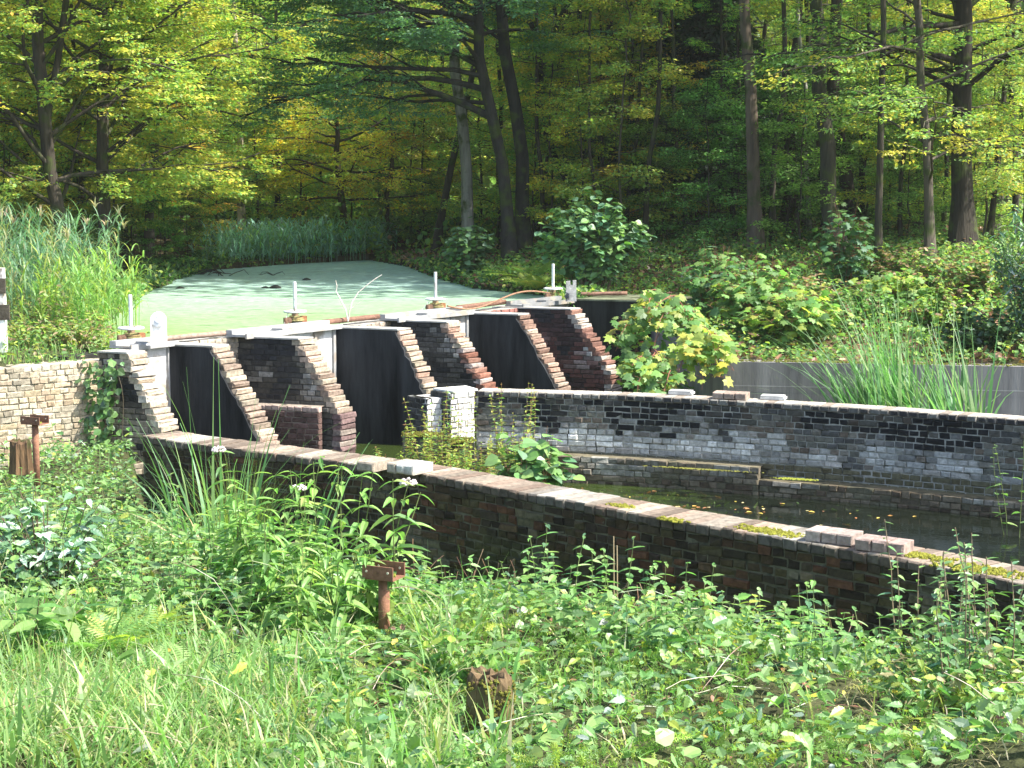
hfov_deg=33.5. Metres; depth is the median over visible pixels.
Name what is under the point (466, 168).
tall tree
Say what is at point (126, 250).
forest tree
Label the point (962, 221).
beech tree
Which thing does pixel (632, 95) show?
forest tree
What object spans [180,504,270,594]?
leafy herb
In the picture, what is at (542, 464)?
broadleaf bush
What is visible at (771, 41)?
young tree
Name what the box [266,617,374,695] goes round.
nettle
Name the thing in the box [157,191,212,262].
young tree
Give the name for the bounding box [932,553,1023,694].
willow sapling
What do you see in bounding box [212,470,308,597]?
leafy herb
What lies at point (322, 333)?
sluice gate
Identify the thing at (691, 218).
young tree
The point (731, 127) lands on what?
young tree
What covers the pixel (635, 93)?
spruce tree
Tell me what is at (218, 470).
flowering herb
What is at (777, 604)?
nettle
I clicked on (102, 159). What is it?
beech tree
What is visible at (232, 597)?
nettle
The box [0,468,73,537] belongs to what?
nettle
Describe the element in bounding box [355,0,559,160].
forest tree
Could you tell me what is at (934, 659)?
weed mound
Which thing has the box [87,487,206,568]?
dead bulrush
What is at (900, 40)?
forest tree
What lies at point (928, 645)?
willow sapling
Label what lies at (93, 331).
weed tangle
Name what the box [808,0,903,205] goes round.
forest tree
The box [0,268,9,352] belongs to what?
fence post
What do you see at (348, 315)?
dead twig
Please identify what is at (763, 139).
young tree
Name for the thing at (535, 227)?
forest tree
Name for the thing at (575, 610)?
weed mound
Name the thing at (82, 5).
forest tree
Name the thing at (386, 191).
maple tree
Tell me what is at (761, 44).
young tree
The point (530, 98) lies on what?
young tree
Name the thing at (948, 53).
forest tree
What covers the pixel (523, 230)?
oak tree
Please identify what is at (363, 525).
leafy herb
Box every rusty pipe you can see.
[167,331,225,340]
[323,314,379,323]
[455,299,505,307]
[578,291,626,295]
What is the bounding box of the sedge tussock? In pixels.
[164,451,323,546]
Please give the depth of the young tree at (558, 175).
42.44 m
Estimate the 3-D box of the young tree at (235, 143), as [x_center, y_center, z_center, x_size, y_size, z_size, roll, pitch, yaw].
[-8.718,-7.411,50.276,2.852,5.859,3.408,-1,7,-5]
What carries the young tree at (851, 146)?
on the ground at (1014, 754)
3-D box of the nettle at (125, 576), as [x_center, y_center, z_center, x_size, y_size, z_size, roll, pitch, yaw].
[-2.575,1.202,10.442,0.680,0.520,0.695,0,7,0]
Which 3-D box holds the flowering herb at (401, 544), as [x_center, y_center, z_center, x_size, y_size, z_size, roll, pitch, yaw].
[-0.739,1.017,10.116,0.515,0.979,0.548,-5,9,-36]
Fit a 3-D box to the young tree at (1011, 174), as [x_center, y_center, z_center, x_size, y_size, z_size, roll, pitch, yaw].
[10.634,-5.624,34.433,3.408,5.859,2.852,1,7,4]
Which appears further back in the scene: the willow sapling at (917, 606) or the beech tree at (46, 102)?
the beech tree at (46, 102)
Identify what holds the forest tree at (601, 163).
on the ground at (1014, 754)
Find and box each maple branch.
[604,289,663,362]
[615,349,685,393]
[636,293,718,354]
[664,325,739,387]
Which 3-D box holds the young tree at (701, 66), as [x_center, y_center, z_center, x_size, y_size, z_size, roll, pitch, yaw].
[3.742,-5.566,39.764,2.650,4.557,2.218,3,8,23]
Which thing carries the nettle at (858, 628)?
on the ground at (1014, 754)
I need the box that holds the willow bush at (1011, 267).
[987,204,1023,349]
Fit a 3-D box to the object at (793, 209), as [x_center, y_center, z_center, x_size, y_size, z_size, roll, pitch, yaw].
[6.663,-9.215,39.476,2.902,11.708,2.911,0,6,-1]
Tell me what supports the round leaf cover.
on the ground at (1014, 754)
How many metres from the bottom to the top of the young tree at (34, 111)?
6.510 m
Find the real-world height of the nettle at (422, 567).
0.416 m
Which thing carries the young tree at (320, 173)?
on the ground at (1014, 754)
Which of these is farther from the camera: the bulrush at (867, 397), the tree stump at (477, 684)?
the bulrush at (867, 397)
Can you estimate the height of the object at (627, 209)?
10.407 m
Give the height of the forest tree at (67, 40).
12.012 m
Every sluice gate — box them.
[109,295,177,410]
[226,282,342,383]
[379,272,474,336]
[505,264,574,306]
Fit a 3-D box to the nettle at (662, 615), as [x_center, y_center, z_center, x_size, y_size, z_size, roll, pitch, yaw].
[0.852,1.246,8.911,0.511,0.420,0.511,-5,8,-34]
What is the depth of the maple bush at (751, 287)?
26.25 m
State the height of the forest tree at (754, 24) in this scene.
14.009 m
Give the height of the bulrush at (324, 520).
1.451 m
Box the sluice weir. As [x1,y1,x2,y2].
[47,294,691,490]
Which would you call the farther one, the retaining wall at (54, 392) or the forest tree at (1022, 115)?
the forest tree at (1022, 115)
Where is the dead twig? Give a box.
[335,275,380,320]
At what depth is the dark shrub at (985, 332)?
23.96 m
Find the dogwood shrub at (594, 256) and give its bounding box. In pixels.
[531,186,656,290]
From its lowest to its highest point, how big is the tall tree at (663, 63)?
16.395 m
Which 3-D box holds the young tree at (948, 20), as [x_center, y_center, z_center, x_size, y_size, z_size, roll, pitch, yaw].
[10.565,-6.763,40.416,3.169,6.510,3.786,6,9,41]
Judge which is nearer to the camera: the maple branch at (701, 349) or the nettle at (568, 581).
the nettle at (568, 581)
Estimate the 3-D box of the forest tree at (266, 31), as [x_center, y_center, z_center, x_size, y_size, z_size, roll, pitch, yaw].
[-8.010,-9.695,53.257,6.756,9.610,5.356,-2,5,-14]
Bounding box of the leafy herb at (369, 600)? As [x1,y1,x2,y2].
[282,525,399,632]
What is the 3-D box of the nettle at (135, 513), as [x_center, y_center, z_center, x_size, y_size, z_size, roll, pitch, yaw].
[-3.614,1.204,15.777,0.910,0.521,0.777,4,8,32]
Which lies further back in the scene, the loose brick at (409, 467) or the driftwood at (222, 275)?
the driftwood at (222, 275)
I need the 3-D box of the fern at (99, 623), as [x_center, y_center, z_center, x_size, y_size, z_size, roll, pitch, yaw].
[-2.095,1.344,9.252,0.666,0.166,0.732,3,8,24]
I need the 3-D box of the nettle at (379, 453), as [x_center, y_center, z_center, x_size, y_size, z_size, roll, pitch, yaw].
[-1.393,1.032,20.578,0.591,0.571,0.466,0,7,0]
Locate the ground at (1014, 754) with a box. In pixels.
[0,212,1023,767]
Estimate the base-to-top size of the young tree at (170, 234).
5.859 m
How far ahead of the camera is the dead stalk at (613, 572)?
10.83 m
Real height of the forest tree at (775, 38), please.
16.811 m
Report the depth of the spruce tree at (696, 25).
39.84 m
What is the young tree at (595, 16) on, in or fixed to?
on the ground at (1014, 754)
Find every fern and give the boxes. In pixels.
[3,617,172,656]
[58,602,188,649]
[81,600,208,634]
[103,641,240,675]
[472,262,533,277]
[479,262,560,278]
[499,272,563,288]
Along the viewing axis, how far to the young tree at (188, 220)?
41.77 m
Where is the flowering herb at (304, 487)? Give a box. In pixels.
[277,456,339,586]
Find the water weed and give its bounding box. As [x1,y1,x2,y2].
[569,486,882,528]
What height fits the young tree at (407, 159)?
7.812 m
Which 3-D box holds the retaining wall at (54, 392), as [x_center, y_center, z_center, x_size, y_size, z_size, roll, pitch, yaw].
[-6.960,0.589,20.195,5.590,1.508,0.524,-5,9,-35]
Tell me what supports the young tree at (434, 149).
on the ground at (1014, 754)
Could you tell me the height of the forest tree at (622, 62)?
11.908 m
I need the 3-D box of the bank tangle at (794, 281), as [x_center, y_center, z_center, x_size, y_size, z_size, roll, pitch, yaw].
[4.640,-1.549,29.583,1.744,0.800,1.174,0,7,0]
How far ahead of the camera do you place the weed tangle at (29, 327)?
21.86 m
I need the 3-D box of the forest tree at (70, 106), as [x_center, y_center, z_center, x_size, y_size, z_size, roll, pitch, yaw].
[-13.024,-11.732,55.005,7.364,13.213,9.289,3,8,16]
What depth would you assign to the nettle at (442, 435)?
19.93 m
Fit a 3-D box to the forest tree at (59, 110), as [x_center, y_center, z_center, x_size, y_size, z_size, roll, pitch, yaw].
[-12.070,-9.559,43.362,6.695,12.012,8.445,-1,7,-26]
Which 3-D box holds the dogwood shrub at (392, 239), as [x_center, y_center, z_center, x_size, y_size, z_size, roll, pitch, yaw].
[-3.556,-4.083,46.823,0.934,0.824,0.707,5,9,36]
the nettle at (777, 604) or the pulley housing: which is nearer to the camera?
the nettle at (777, 604)
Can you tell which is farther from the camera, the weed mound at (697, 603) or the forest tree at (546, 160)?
the forest tree at (546, 160)
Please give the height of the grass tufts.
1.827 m
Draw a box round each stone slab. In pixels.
[668,389,694,394]
[760,394,786,399]
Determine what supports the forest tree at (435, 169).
on the ground at (1014, 754)
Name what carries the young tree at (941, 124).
on the ground at (1014, 754)
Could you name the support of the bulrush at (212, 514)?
on the ground at (1014, 754)
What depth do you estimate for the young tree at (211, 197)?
43.56 m
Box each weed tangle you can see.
[7,316,76,347]
[12,284,104,334]
[37,311,119,348]
[80,316,149,349]
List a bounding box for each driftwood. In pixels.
[192,268,230,273]
[208,270,248,275]
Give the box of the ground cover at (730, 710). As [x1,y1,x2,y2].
[0,436,1023,767]
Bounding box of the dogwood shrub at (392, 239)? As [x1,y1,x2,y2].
[365,221,398,245]
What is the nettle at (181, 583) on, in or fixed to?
on the ground at (1014, 754)
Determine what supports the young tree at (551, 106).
on the ground at (1014, 754)
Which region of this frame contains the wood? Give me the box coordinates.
[0,0,1023,204]
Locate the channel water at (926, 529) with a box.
[355,418,1023,565]
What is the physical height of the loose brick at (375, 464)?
0.089 m
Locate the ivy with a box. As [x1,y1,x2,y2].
[74,358,124,453]
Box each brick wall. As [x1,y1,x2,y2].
[142,431,1023,679]
[407,386,1023,519]
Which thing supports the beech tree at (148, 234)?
on the ground at (1014, 754)
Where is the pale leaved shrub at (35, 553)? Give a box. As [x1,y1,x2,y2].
[0,486,131,599]
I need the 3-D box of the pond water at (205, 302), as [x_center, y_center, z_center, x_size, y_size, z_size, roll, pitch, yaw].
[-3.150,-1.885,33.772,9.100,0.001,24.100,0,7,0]
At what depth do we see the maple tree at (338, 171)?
46.14 m
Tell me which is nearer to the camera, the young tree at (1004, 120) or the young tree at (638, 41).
the young tree at (638, 41)
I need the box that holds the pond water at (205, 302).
[86,260,543,351]
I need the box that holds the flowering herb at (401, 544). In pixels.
[346,477,434,626]
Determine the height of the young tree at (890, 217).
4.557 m
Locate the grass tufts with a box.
[0,437,1023,755]
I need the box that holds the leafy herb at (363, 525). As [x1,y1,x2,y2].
[269,462,385,610]
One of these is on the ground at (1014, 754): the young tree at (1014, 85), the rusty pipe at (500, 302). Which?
the young tree at (1014, 85)
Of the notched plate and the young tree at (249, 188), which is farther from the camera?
the young tree at (249, 188)
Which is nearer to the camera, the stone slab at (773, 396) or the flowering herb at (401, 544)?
the flowering herb at (401, 544)
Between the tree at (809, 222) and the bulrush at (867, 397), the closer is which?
the bulrush at (867, 397)
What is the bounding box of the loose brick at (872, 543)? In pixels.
[855,534,913,556]
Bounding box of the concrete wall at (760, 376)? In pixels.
[651,313,1023,415]
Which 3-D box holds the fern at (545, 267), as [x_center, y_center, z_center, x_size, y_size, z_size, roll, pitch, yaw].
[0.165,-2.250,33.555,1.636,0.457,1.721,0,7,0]
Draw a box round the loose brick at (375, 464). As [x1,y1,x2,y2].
[357,457,392,471]
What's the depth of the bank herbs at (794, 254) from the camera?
32.86 m
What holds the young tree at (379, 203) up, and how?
on the ground at (1014, 754)
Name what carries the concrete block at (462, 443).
on the ground at (1014, 754)
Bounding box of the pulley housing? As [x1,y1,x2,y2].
[146,312,170,344]
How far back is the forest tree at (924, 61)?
41.83 m
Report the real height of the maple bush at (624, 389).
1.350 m
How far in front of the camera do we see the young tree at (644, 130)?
37.47 m
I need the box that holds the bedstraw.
[128,563,1022,767]
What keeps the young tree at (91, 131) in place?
on the ground at (1014, 754)
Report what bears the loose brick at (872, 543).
on the brick wall at (496, 519)
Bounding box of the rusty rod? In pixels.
[447,290,549,309]
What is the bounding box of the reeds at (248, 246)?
[186,213,399,264]
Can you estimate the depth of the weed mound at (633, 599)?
11.89 m
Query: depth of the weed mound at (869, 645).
9.16 m
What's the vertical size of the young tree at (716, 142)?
4.057 m
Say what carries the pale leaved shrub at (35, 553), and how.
on the ground at (1014, 754)
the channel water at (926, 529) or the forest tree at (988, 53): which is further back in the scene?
the forest tree at (988, 53)
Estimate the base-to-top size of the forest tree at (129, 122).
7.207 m
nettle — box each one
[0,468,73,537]
[31,529,144,615]
[34,491,109,554]
[54,499,181,595]
[61,487,145,534]
[95,472,229,562]
[122,527,234,614]
[142,554,296,636]
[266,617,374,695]
[360,547,480,606]
[373,446,418,459]
[401,417,451,464]
[403,386,477,468]
[423,442,471,469]
[452,433,513,472]
[476,523,582,606]
[480,437,527,474]
[488,382,539,471]
[520,533,643,619]
[581,562,722,643]
[609,578,717,665]
[694,590,780,627]
[714,580,852,690]
[725,584,835,656]
[821,601,945,676]
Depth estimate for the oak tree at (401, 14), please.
37.10 m
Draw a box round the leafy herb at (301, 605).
[252,542,373,648]
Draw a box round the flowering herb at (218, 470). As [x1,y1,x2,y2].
[206,446,241,564]
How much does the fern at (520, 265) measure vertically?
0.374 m
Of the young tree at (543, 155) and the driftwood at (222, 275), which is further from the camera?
the young tree at (543, 155)
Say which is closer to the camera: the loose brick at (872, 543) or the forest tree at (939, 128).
the loose brick at (872, 543)
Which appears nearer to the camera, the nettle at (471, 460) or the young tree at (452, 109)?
the nettle at (471, 460)
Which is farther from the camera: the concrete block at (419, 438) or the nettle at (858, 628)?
the concrete block at (419, 438)
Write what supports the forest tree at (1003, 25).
on the ground at (1014, 754)
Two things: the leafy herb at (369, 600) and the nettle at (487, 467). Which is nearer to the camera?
the leafy herb at (369, 600)
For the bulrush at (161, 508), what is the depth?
14.44 m
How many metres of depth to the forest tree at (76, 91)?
37.51 m
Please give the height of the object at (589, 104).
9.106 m
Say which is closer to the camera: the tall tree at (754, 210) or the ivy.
the ivy
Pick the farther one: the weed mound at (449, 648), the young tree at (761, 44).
the young tree at (761, 44)
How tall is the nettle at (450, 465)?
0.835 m
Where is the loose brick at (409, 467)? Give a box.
[387,459,432,474]
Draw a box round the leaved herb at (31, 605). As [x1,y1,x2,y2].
[0,596,114,658]
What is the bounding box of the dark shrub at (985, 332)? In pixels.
[929,305,1023,352]
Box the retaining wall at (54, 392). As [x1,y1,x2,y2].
[0,357,147,474]
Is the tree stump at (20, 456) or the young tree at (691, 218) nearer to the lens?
the tree stump at (20, 456)
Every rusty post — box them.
[20,414,48,488]
[362,560,404,634]
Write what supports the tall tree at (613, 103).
on the ground at (1014, 754)
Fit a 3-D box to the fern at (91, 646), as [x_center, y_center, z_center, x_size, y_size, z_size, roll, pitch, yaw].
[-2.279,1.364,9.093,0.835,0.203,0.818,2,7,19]
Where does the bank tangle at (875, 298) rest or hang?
on the ground at (1014, 754)
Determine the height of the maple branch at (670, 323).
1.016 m
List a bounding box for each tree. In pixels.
[0,0,95,242]
[0,0,160,257]
[0,0,203,262]
[0,0,312,279]
[0,0,315,274]
[0,1,71,176]
[0,1,86,234]
[0,24,86,267]
[0,44,115,250]
[0,108,87,258]
[2,0,179,243]
[2,0,311,264]
[15,1,208,219]
[24,0,232,255]
[32,151,124,258]
[46,39,144,236]
[50,54,171,263]
[68,0,221,236]
[71,88,184,260]
[86,136,159,254]
[87,5,275,231]
[88,0,296,228]
[116,40,228,235]
[119,0,297,236]
[121,111,216,258]
[127,190,191,267]
[128,5,263,245]
[140,87,245,249]
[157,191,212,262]
[169,33,278,235]
[175,0,344,221]
[181,0,408,200]
[181,14,314,160]
[184,45,261,215]
[188,0,619,262]
[201,28,319,231]
[203,0,386,225]
[217,8,308,217]
[230,71,330,216]
[231,2,246,226]
[242,68,457,239]
[249,48,344,222]
[256,6,455,199]
[265,7,372,202]
[272,0,469,208]
[302,43,409,219]
[309,0,507,214]
[309,31,478,228]
[315,17,418,200]
[349,0,530,225]
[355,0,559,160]
[359,167,414,240]
[364,54,460,227]
[371,0,487,199]
[375,19,476,231]
[381,2,546,252]
[397,167,448,246]
[404,0,567,253]
[407,66,509,228]
[408,8,541,196]
[412,2,543,226]
[434,6,528,225]
[439,33,554,246]
[442,0,640,237]
[447,0,528,247]
[449,2,577,207]
[465,2,572,179]
[482,48,583,238]
[483,95,579,212]
[484,3,624,235]
[485,0,584,236]
[485,0,626,215]
[490,3,626,203]
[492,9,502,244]
[498,16,582,231]
[503,0,604,204]
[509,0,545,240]
[509,0,682,194]
[517,0,630,205]
[519,0,654,205]
[519,11,631,225]
[527,6,665,208]
[529,2,658,213]
[545,119,625,223]
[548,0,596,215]
[548,0,710,220]
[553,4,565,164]
[554,2,646,203]
[556,0,652,221]
[566,0,705,226]
[568,4,778,218]
[572,0,676,224]
[578,0,678,207]
[595,0,742,229]
[596,96,700,236]
[597,0,681,190]
[610,86,738,239]
[617,47,728,229]
[622,0,787,230]
[622,72,746,230]
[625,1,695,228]
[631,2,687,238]
[640,81,766,244]
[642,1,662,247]
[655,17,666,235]
[655,63,812,241]
[668,0,780,238]
[678,10,781,219]
[679,32,826,227]
[690,40,781,213]
[702,0,1023,251]
[708,0,795,206]
[709,41,858,241]
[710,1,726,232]
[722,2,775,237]
[725,50,847,206]
[733,1,804,57]
[734,14,842,188]
[736,3,811,218]
[737,0,1023,260]
[739,0,765,248]
[740,83,867,249]
[752,0,859,193]
[756,0,848,228]
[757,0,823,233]
[760,54,882,224]
[762,0,899,219]
[762,55,895,227]
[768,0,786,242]
[777,0,886,230]
[779,0,1011,276]
[783,0,922,214]
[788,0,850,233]
[796,0,811,230]
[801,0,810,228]
[802,61,939,237]
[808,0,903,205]
[809,0,848,251]
[810,0,908,142]
[810,55,912,205]
[825,0,948,221]
[826,0,856,229]
[826,1,934,227]
[837,41,937,239]
[842,0,984,224]
[845,1,903,216]
[847,105,950,246]
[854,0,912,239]
[854,3,928,155]
[854,59,944,212]
[856,0,992,226]
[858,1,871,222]
[862,62,1016,235]
[867,50,995,202]
[872,0,1008,209]
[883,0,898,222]
[884,0,1021,211]
[887,0,1000,134]
[890,1,1023,193]
[905,47,1023,233]
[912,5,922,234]
[922,0,1023,240]
[931,0,1023,216]
[932,0,1023,231]
[934,0,948,199]
[936,54,1023,227]
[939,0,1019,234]
[945,1,1023,235]
[949,0,1023,227]
[973,0,1023,207]
[975,51,1023,190]
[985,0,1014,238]
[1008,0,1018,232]
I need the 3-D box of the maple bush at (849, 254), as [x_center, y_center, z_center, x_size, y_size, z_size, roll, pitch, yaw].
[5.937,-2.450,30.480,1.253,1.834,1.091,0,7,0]
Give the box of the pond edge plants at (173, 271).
[61,247,612,307]
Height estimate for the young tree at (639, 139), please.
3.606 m
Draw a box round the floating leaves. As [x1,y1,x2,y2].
[629,496,914,517]
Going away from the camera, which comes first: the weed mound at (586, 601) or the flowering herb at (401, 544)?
the flowering herb at (401, 544)
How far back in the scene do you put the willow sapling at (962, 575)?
8.62 m
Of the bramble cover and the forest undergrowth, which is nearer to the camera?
the bramble cover
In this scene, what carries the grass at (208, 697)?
on the ground at (1014, 754)
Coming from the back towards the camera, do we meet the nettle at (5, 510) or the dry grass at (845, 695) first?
the nettle at (5, 510)
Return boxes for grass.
[0,319,150,364]
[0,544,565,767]
[0,587,666,767]
[0,632,1023,767]
[430,227,1021,334]
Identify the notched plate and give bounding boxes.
[566,280,575,300]
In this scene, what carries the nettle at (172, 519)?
on the ground at (1014, 754)
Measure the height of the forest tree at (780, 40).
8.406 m
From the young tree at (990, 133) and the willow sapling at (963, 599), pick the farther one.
the young tree at (990, 133)
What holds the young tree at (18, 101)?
on the ground at (1014, 754)
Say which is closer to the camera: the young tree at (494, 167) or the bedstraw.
the bedstraw
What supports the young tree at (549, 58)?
on the ground at (1014, 754)
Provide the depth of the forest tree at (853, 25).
60.81 m
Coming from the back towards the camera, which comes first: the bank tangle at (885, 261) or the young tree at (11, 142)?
the young tree at (11, 142)
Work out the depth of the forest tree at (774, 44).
45.74 m
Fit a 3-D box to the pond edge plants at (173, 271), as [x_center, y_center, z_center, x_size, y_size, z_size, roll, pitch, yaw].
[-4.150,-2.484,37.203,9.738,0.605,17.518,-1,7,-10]
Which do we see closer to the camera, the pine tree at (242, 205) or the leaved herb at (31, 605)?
the leaved herb at (31, 605)
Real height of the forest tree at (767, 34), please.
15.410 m
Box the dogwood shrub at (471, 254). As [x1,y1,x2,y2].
[441,217,495,278]
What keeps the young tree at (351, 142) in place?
on the ground at (1014, 754)
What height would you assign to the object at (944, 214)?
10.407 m
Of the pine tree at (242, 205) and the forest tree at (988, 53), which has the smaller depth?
the pine tree at (242, 205)
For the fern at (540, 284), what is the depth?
32.07 m
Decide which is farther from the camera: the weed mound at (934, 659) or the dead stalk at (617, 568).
the dead stalk at (617, 568)
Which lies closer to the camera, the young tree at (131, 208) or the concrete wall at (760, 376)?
the concrete wall at (760, 376)
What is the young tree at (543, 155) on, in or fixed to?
on the ground at (1014, 754)
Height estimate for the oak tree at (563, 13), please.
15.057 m
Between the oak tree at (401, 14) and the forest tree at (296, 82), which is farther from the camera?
the forest tree at (296, 82)
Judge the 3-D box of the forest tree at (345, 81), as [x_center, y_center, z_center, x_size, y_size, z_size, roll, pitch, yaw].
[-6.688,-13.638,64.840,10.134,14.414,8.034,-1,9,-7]
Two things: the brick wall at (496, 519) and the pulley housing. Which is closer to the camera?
the brick wall at (496, 519)
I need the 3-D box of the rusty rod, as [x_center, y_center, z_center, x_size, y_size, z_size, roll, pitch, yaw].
[-0.191,-1.388,27.990,0.027,0.218,2.914,5,8,34]
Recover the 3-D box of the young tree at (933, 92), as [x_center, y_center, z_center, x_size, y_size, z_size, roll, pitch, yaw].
[9.571,-5.079,37.661,3.015,4.057,3.059,-4,8,-31]
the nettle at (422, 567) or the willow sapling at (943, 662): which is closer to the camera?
the willow sapling at (943, 662)
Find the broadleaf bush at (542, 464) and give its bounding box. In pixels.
[480,426,585,486]
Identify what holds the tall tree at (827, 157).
on the ground at (1014, 754)
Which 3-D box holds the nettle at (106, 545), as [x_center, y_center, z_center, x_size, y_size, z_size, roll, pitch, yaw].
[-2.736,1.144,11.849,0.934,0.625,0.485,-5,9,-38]
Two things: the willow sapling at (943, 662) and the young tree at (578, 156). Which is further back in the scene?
the young tree at (578, 156)
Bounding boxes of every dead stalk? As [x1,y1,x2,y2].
[613,536,614,614]
[616,545,617,618]
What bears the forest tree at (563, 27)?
on the ground at (1014, 754)
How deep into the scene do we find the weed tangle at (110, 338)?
22.23 m
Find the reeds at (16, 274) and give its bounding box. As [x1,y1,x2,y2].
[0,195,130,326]
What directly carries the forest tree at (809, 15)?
on the ground at (1014, 754)
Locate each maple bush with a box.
[613,351,655,392]
[632,369,694,393]
[668,239,761,322]
[698,253,817,337]
[730,289,855,348]
[807,197,876,287]
[851,268,936,306]
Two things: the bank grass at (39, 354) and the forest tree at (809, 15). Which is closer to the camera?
the bank grass at (39, 354)
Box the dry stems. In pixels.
[412,539,716,629]
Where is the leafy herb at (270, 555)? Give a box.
[227,498,335,632]
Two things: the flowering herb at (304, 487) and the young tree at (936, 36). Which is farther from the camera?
the young tree at (936, 36)
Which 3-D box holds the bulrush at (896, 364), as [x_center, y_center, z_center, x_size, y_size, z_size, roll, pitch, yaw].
[4.924,-0.170,22.251,1.546,2.807,1.354,2,7,17]
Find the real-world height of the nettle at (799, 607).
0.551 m
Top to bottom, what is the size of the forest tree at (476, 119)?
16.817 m
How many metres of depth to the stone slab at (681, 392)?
21.37 m
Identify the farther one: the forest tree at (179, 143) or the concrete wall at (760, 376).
the forest tree at (179, 143)
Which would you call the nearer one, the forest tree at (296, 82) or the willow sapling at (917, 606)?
the willow sapling at (917, 606)
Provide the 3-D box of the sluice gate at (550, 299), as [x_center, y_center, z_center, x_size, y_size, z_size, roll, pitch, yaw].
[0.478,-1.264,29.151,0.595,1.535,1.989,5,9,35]
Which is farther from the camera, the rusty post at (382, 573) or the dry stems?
the dry stems
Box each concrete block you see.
[401,431,443,464]
[447,436,475,469]
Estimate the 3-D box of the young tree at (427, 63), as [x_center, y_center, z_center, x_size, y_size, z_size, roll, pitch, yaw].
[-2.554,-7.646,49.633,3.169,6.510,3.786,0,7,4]
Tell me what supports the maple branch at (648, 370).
hanging from the maple branch at (701, 349)
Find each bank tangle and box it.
[766,272,820,297]
[776,270,868,312]
[824,283,910,326]
[841,242,927,278]
[879,243,971,297]
[896,283,995,332]
[932,250,1018,304]
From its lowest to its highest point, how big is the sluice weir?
2.020 m
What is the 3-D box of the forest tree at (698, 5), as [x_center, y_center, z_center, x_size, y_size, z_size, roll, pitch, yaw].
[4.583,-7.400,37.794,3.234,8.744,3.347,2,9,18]
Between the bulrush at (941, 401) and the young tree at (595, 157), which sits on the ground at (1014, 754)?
the young tree at (595, 157)
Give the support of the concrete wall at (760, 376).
on the ground at (1014, 754)
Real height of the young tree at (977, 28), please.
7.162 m
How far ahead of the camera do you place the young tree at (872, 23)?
40.20 m
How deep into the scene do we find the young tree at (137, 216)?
40.74 m
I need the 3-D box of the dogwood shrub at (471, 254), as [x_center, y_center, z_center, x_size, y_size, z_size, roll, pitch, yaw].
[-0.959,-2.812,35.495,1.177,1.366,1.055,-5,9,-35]
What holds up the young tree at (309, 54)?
on the ground at (1014, 754)
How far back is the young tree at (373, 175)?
58.72 m
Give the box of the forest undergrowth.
[0,175,1023,260]
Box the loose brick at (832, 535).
[805,525,862,546]
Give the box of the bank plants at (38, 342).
[0,265,157,363]
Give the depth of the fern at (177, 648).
8.92 m
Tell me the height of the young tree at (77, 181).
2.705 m
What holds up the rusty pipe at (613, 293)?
on the sluice weir
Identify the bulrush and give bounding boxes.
[80,367,209,544]
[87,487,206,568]
[129,358,335,545]
[291,432,372,548]
[751,281,958,407]
[833,266,949,407]
[837,295,1022,413]
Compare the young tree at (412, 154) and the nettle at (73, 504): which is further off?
the young tree at (412, 154)
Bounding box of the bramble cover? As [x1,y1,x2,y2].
[0,423,1023,767]
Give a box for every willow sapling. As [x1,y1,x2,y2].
[869,606,963,688]
[877,519,980,675]
[923,561,1000,709]
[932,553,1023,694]
[947,527,987,659]
[952,533,1023,718]
[986,442,1023,537]
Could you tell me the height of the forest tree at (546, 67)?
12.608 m
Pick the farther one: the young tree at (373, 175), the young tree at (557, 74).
the young tree at (373, 175)
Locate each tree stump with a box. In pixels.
[8,438,33,474]
[463,666,515,743]
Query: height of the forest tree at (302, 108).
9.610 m
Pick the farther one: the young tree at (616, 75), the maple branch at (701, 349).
the young tree at (616, 75)
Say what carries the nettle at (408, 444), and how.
on the mud bank
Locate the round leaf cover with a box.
[4,578,1023,767]
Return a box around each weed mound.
[381,628,536,692]
[529,586,680,648]
[564,585,627,625]
[612,586,708,626]
[612,590,790,649]
[764,605,892,669]
[806,612,877,675]
[821,636,937,690]
[843,608,997,690]
[861,629,1023,718]
[905,590,1023,704]
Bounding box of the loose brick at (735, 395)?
[712,390,749,399]
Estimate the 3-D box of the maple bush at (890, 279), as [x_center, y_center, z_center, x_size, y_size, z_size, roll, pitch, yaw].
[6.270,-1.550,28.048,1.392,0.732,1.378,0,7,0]
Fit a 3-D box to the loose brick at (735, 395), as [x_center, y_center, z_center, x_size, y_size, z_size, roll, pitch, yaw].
[2.707,0.140,21.006,0.424,0.085,0.252,3,7,20]
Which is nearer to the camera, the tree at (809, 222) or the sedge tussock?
the sedge tussock
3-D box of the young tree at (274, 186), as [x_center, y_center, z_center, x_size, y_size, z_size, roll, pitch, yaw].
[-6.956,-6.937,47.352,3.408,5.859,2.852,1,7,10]
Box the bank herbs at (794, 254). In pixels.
[418,222,1023,363]

